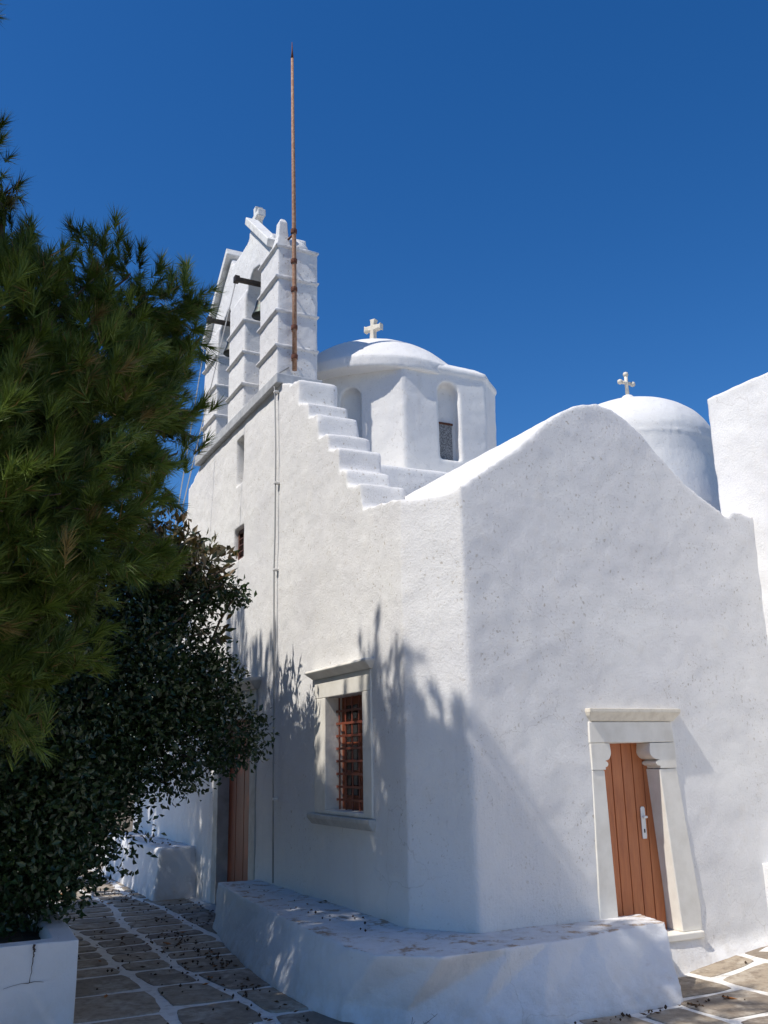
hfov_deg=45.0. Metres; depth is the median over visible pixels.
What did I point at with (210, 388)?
bell rope
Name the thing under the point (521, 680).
church
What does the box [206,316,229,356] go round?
bell
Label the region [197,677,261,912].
door
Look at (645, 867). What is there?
door
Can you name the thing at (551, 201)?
sky
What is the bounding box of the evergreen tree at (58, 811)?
[0,554,279,942]
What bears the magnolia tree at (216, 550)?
on the planter
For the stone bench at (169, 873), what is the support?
on the paving
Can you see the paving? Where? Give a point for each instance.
(102, 1007)
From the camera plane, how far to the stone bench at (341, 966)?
6.60 m
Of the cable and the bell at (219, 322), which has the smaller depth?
the cable
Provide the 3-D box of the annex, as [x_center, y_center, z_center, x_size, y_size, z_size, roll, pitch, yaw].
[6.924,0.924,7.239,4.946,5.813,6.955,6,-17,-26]
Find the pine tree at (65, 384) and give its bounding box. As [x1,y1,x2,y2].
[0,1,232,771]
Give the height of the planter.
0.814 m
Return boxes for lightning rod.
[287,45,297,370]
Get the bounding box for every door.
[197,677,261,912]
[585,708,704,942]
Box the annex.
[707,372,767,904]
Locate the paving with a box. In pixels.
[51,855,767,1023]
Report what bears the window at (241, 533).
in the church
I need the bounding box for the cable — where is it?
[271,367,288,882]
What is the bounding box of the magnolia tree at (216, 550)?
[69,505,240,645]
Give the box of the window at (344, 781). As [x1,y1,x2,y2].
[305,658,375,831]
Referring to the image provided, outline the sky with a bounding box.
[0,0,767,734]
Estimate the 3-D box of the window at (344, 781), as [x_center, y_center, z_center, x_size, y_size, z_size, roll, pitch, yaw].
[-0.304,2.193,8.742,0.394,1.470,1.468,6,-17,-26]
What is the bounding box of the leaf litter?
[57,831,746,1023]
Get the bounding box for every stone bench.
[102,831,195,900]
[213,880,682,1023]
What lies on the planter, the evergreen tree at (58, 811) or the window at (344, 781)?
the evergreen tree at (58, 811)
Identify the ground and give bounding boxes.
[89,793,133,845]
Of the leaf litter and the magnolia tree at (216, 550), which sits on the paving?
the leaf litter
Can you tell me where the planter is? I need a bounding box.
[0,901,78,1023]
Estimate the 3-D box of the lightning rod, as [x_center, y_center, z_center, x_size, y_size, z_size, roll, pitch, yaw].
[-1.209,-4.102,12.189,0.125,4.860,0.196,11,-19,-37]
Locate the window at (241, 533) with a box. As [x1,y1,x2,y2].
[238,528,243,559]
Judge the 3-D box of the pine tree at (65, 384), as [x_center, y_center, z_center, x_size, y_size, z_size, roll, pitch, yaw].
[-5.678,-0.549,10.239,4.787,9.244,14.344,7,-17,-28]
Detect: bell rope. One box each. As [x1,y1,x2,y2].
[171,283,235,545]
[175,325,207,524]
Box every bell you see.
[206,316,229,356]
[233,275,260,320]
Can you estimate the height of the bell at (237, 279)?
0.585 m
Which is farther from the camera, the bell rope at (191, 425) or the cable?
the bell rope at (191, 425)
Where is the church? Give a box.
[133,206,767,975]

